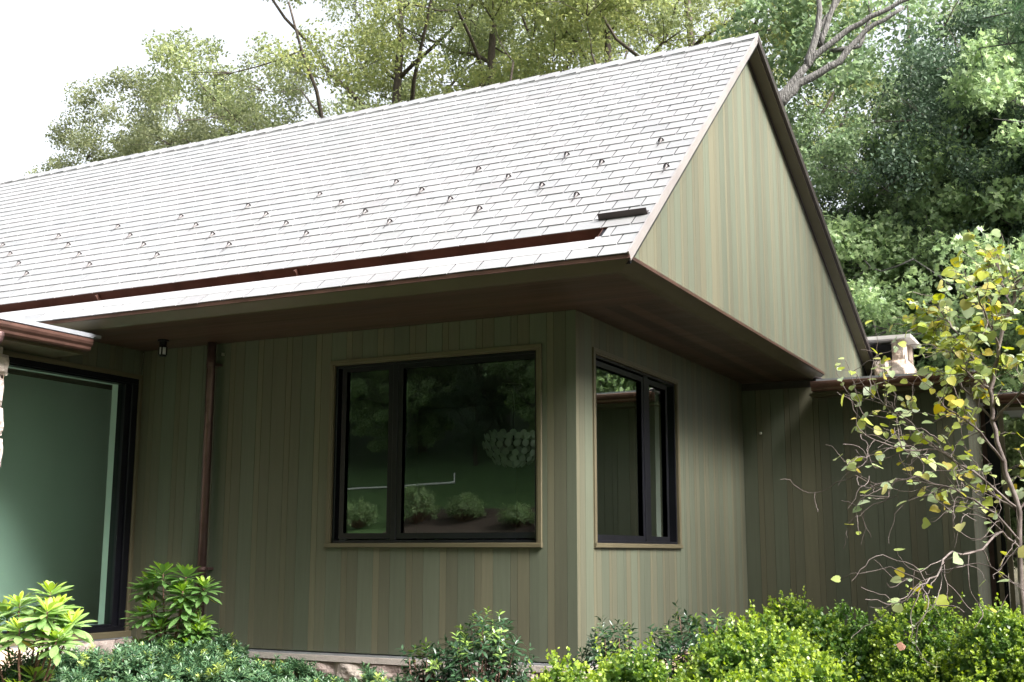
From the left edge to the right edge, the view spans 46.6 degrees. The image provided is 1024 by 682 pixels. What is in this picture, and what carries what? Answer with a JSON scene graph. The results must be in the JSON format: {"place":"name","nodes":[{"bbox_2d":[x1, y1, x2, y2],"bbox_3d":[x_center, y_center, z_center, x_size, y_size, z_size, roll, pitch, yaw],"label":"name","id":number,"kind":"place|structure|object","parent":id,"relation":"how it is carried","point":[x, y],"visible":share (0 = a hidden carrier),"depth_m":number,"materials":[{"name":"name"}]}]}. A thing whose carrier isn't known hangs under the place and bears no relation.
{"place":"outdoors","nodes":[
{"label":"outdoors","id":0,"kind":"place"},
{"bbox_2d":[0,0,1005,216],"label":"sky","id":1,"kind":"structure","parent":0,"point":[46,45],"materials":[{"name":"white"}]},
{"bbox_2d":[1008,560,1023,616],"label":"ground","id":2,"kind":"structure","parent":0,"point":[1016,587],"depth_m":27.60,"materials":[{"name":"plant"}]},
{"bbox_2d":[22,80,219,175],"bbox_3d":[-12.750,-0.050,36.309,9.146,15.270,8.044,4,-11,-20],"label":"oak tree","id":3,"kind":"object","parent":2,"relation":"on","point":[80,140],"visible":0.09,"depth_m":35.67,"materials":[{"name":"green plant"}]},
{"bbox_2d":[83,47,334,158],"bbox_3d":[-8.510,-0.970,35.992,8.910,16.912,10.130,8,-13,-39],"label":"oak tree","id":4,"kind":"object","parent":2,"relation":"on","point":[159,130],"visible":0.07,"depth_m":36.25,"materials":[{"name":"green plant"}]},
{"bbox_2d":[131,0,573,137],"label":"oak tree","id":5,"kind":"object","parent":2,"relation":"on","point":[176,55],"visible":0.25,"depth_m":30.20,"materials":[{"name":"green plant"}]},
{"bbox_2d":[260,0,729,112],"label":"oak tree","id":6,"kind":"object","parent":2,"relation":"on","point":[384,46],"visible":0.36,"depth_m":28.58,"materials":[{"name":"green plant"}]},
{"bbox_2d":[0,32,1023,681],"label":"house","id":7,"kind":"structure","parent":2,"relation":"on","point":[264,376],"depth_m":11.94,"materials":[{"name":"green"}]},
{"bbox_2d":[0,350,142,647],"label":"window","id":8,"kind":"structure","parent":7,"relation":"in","point":[126,404],"depth_m":12.01,"materials":[{"name":"black metal"}]},
{"bbox_2d":[324,343,542,547],"bbox_3d":[-0.686,0.985,10.792,2.230,1.750,0.268,-5,-11,26],"label":"window","id":9,"kind":"structure","parent":7,"relation":"in","point":[336,528],"depth_m":10.88,"materials":[{"name":"black metal"}]},
{"bbox_2d":[482,384,534,467],"bbox_3d":[0.018,0.903,12.600,0.667,0.884,0.672,-5,-11,26],"label":"chandelier","id":10,"kind":"object","parent":7,"relation":"hanging from","point":[513,433],"visible":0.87,"depth_m":12.39,"materials":[{"name":"brown metal"}]},
{"bbox_2d":[592,347,682,548],"bbox_3d":[1.190,1.096,11.401,0.128,1.750,2.297,-5,-11,26],"label":"window","id":11,"kind":"structure","parent":7,"relation":"in","point":[637,471],"depth_m":11.39,"materials":[{"name":"black glass"}]},
{"bbox_2d":[980,406,997,607],"bbox_3d":[5.926,2.245,14.625,0.150,2.900,0.100,-5,-11,26],"label":"entry door","id":12,"kind":"structure","parent":7,"relation":"in","point":[982,414],"depth_m":14.58,"materials":[{"name":"black metal"}]},
{"bbox_2d":[367,0,797,102],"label":"oak tree","id":13,"kind":"object","parent":2,"relation":"on","point":[702,6],"visible":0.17,"depth_m":30.82,"materials":[{"name":"green plant"}]},
{"bbox_2d":[509,0,893,210],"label":"oak tree","id":14,"kind":"object","parent":2,"relation":"on","point":[638,3],"visible":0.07,"depth_m":26.75,"materials":[{"name":"green plant"}]},
{"bbox_2d":[708,0,947,137],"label":"bare limbed tree","id":15,"kind":"object","parent":2,"relation":"on","point":[823,43],"visible":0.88,"depth_m":23.14,"materials":[{"name":"green plant"}]},
{"bbox_2d":[770,0,1011,217],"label":"maple tree","id":16,"kind":"object","parent":2,"relation":"on","point":[814,116],"visible":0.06,"depth_m":27.25,"materials":[{"name":"green plant"}]},
{"bbox_2d":[780,229,1023,673],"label":"redbud tree","id":17,"kind":"object","parent":2,"relation":"on","point":[957,367],"visible":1,"depth_m":6.01,"materials":[{"name":"green plant"}]},
{"bbox_2d":[796,49,1018,537],"bbox_3d":[8.574,-0.123,23.239,6.987,11.124,6.742,-3,-10,15],"label":"holly tree","id":18,"kind":"object","parent":2,"relation":"on","point":[864,219],"visible":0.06,"depth_m":22.15,"materials":[{"name":"green plant"}]},
{"bbox_2d":[797,85,1023,368],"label":"maple tree","id":19,"kind":"object","parent":2,"relation":"on","point":[842,146],"visible":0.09,"depth_m":22.19,"materials":[{"name":"green plant"}]},
{"bbox_2d":[826,28,1023,568],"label":"young oak tree","id":20,"kind":"object","parent":2,"relation":"on","point":[1002,86],"visible":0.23,"depth_m":19.71,"materials":[{"name":"green plant"}]},
{"bbox_2d":[830,153,1023,607],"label":"young oak tree","id":21,"kind":"object","parent":2,"relation":"on","point":[871,304],"visible":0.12,"depth_m":19.76,"materials":[{"name":"green plant"}]},
{"bbox_2d":[841,0,1023,510],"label":"holly tree","id":22,"kind":"object","parent":2,"relation":"on","point":[932,65],"visible":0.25,"depth_m":21.02,"materials":[{"name":"green plant"}]},
{"bbox_2d":[844,203,1023,482],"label":"young oak tree","id":23,"kind":"object","parent":2,"relation":"on","point":[865,277],"visible":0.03,"depth_m":20.26,"materials":[{"name":"green plant"}]},
{"bbox_2d":[867,0,1001,126],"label":"oak tree","id":24,"kind":"object","parent":2,"relation":"on","point":[925,45],"depth_m":36.01,"materials":[{"name":"green plant"}]},
{"bbox_2d":[854,36,1023,371],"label":"young oak tree","id":25,"kind":"object","parent":2,"relation":"on","point":[924,204],"visible":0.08,"depth_m":20.72,"materials":[{"name":"green plant"}]},
{"bbox_2d":[901,0,1023,123],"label":"maple tree","id":26,"kind":"object","parent":2,"relation":"on","point":[958,8],"visible":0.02,"depth_m":25.68,"materials":[{"name":"green plant"}]},
{"bbox_2d":[950,139,1023,363],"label":"holly tree","id":27,"kind":"object","parent":2,"relation":"on","point":[971,178],"visible":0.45,"depth_m":19.55,"materials":[{"name":"green plant"}]},
{"bbox_2d":[974,0,1023,78],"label":"pine tree","id":28,"kind":"object","parent":2,"relation":"on","point":[1016,29],"visible":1,"depth_m":14.25,"materials":[{"name":"green plant"}]},
{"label":"mulch bed","id":29,"kind":"structure","parent":2,"relation":"on","visible":0},
{"bbox_2d":[0,643,80,681],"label":"plum yew shrub","id":30,"kind":"object","parent":29,"relation":"on","point":[7,672],"visible":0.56,"depth_m":8.54,"materials":[{"name":"green plant"}]},
{"bbox_2d":[0,580,97,681],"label":"rhododendron","id":31,"kind":"object","parent":29,"relation":"on","point":[46,612],"visible":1,"depth_m":8.34,"materials":[{"name":"green plant"}]},
{"bbox_2d":[29,644,104,680],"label":"plum yew shrub","id":32,"kind":"object","parent":29,"relation":"on","point":[82,657],"visible":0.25,"depth_m":9.48,"materials":[{"name":"green plant"}]},
{"bbox_2d":[80,647,105,664],"bbox_3d":[-3.861,2.945,10.409,0.816,0.523,0.733,-5,-11,26],"label":"plum yew shrub","id":33,"kind":"object","parent":29,"relation":"on","point":[90,654],"visible":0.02,"depth_m":10.52,"materials":[{"name":"green plant"}]},
{"bbox_2d":[61,668,130,681],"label":"plum yew shrub","id":34,"kind":"object","parent":29,"relation":"on","point":[88,678],"visible":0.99,"depth_m":8.80,"materials":[{"name":"green plant"}]},
{"bbox_2d":[74,639,166,681],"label":"plum yew shrub","id":35,"kind":"object","parent":29,"relation":"on","point":[120,665],"visible":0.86,"depth_m":9.14,"materials":[{"name":"green plant"}]},
{"bbox_2d":[104,633,183,671],"bbox_3d":[-3.237,2.901,10.567,0.954,0.622,1.001,-5,-11,26],"label":"plum yew shrub","id":36,"kind":"object","parent":29,"relation":"on","point":[158,650],"visible":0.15,"depth_m":10.39,"materials":[{"name":"green plant"}]},
{"bbox_2d":[121,561,222,658],"bbox_3d":[-3.097,2.611,10.795,1.068,1.213,0.594,-5,-11,26],"label":"rhododendron","id":37,"kind":"object","parent":29,"relation":"on","point":[197,624],"visible":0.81,"depth_m":10.74,"materials":[{"name":"green plant"}]},
{"bbox_2d":[152,649,232,681],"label":"plum yew shrub","id":38,"kind":"object","parent":29,"relation":"on","point":[190,672],"visible":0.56,"depth_m":9.19,"materials":[{"name":"green plant"}]},
{"bbox_2d":[157,638,248,677],"bbox_3d":[-2.644,2.828,10.073,0.866,0.609,0.768,-5,-11,26],"label":"plum yew shrub","id":39,"kind":"object","parent":29,"relation":"on","point":[206,650],"visible":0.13,"depth_m":10.10,"materials":[{"name":"green plant"}]},
{"bbox_2d":[184,626,259,663],"bbox_3d":[-2.704,2.909,10.815,0.779,0.653,0.876,5,-11,-26],"label":"plum yew shrub","id":40,"kind":"object","parent":29,"relation":"on","point":[223,641],"visible":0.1,"depth_m":10.71,"materials":[{"name":"green plant"}]},
{"bbox_2d":[199,653,295,681],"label":"plum yew shrub","id":41,"kind":"object","parent":29,"relation":"on","point":[258,671],"visible":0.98,"depth_m":9.08,"materials":[{"name":"green plant"}]},
{"bbox_2d":[273,656,317,681],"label":"plum yew shrub","id":42,"kind":"object","parent":29,"relation":"on","point":[301,671],"visible":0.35,"depth_m":10.33,"materials":[{"name":"green plant"}]},
{"bbox_2d":[301,670,347,681],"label":"plum yew shrub","id":43,"kind":"object","parent":29,"relation":"on","point":[329,678],"visible":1,"depth_m":8.94,"materials":[{"name":"green plant"}]},
{"bbox_2d":[347,661,408,681],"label":"plum yew shrub","id":44,"kind":"object","parent":29,"relation":"on","point":[371,675],"visible":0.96,"depth_m":8.53,"materials":[{"name":"green plant"}]},
{"bbox_2d":[390,637,463,681],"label":"laurel shrub","id":45,"kind":"object","parent":29,"relation":"on","point":[418,672],"visible":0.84,"depth_m":8.21,"materials":[{"name":"green plant"}]},
{"bbox_2d":[412,606,549,681],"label":"laurel shrub","id":46,"kind":"object","parent":29,"relation":"on","point":[480,655],"visible":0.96,"depth_m":8.09,"materials":[{"name":"green plant"}]},
{"bbox_2d":[528,646,604,681],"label":"boxwood shrub","id":47,"kind":"object","parent":29,"relation":"on","point":[556,672],"visible":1,"depth_m":4.51,"materials":[{"name":"green plant"}]},
{"bbox_2d":[565,615,679,681],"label":"laurel shrub","id":48,"kind":"object","parent":29,"relation":"on","point":[593,653],"visible":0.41,"depth_m":8.05,"materials":[{"name":"green plant"}]},
{"bbox_2d":[576,629,688,681],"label":"boxwood shrub","id":49,"kind":"object","parent":29,"relation":"on","point":[617,669],"visible":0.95,"depth_m":4.66,"materials":[{"name":"green plant"}]},
{"bbox_2d":[655,599,734,678],"bbox_3d":[1.442,2.309,8.346,0.894,0.994,0.906,-5,-11,26],"label":"laurel shrub","id":50,"kind":"object","parent":29,"relation":"on","point":[691,627],"visible":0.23,"depth_m":8.28,"materials":[{"name":"green plant"}]},
{"bbox_2d":[649,660,759,681],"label":"boxwood shrub","id":51,"kind":"object","parent":29,"relation":"on","point":[736,678],"visible":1,"depth_m":4.23,"materials":[{"name":"green plant"}]},
{"bbox_2d":[668,599,833,681],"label":"boxwood shrub","id":52,"kind":"object","parent":29,"relation":"on","point":[742,642],"visible":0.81,"depth_m":4.82,"materials":[{"name":"green plant"}]},
{"bbox_2d":[745,586,865,681],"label":"boxwood shrub","id":53,"kind":"object","parent":29,"relation":"on","point":[823,633],"visible":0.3,"depth_m":6.35,"materials":[{"name":"green plant"}]},
{"bbox_2d":[756,631,860,681],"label":"boxwood shrub","id":54,"kind":"object","parent":29,"relation":"on","point":[822,668],"visible":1,"depth_m":4.35,"materials":[{"name":"green plant"}]},
{"bbox_2d":[810,599,908,681],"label":"boxwood shrub","id":55,"kind":"object","parent":29,"relation":"on","point":[864,651],"visible":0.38,"depth_m":6.31,"materials":[{"name":"green plant"}]},
{"bbox_2d":[855,582,969,681],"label":"boxwood shrub","id":56,"kind":"object","parent":29,"relation":"on","point":[916,667],"visible":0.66,"depth_m":6.05,"materials":[{"name":"green plant"}]},
{"bbox_2d":[896,642,905,650],"bbox_3d":[1.944,1.526,5.946,0.050,0.050,0.010,17,-47,6],"label":"fallen leaf","id":57,"kind":"object","parent":56,"relation":"on","point":[900,645],"visible":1,"depth_m":5.95,"materials":[{"name":"plant"}]},
{"bbox_2d":[929,593,1023,681],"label":"boxwood shrub","id":58,"kind":"object","parent":29,"relation":"on","point":[985,652],"visible":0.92,"depth_m":5.71,"materials":[{"name":"green plant"}]},
{"bbox_2d":[1001,634,1023,681],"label":"boxwood shrub","id":59,"kind":"object","parent":29,"relation":"on","point":[1018,668],"visible":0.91,"depth_m":5.55,"materials":[{"name":"green plant"}]}
]}

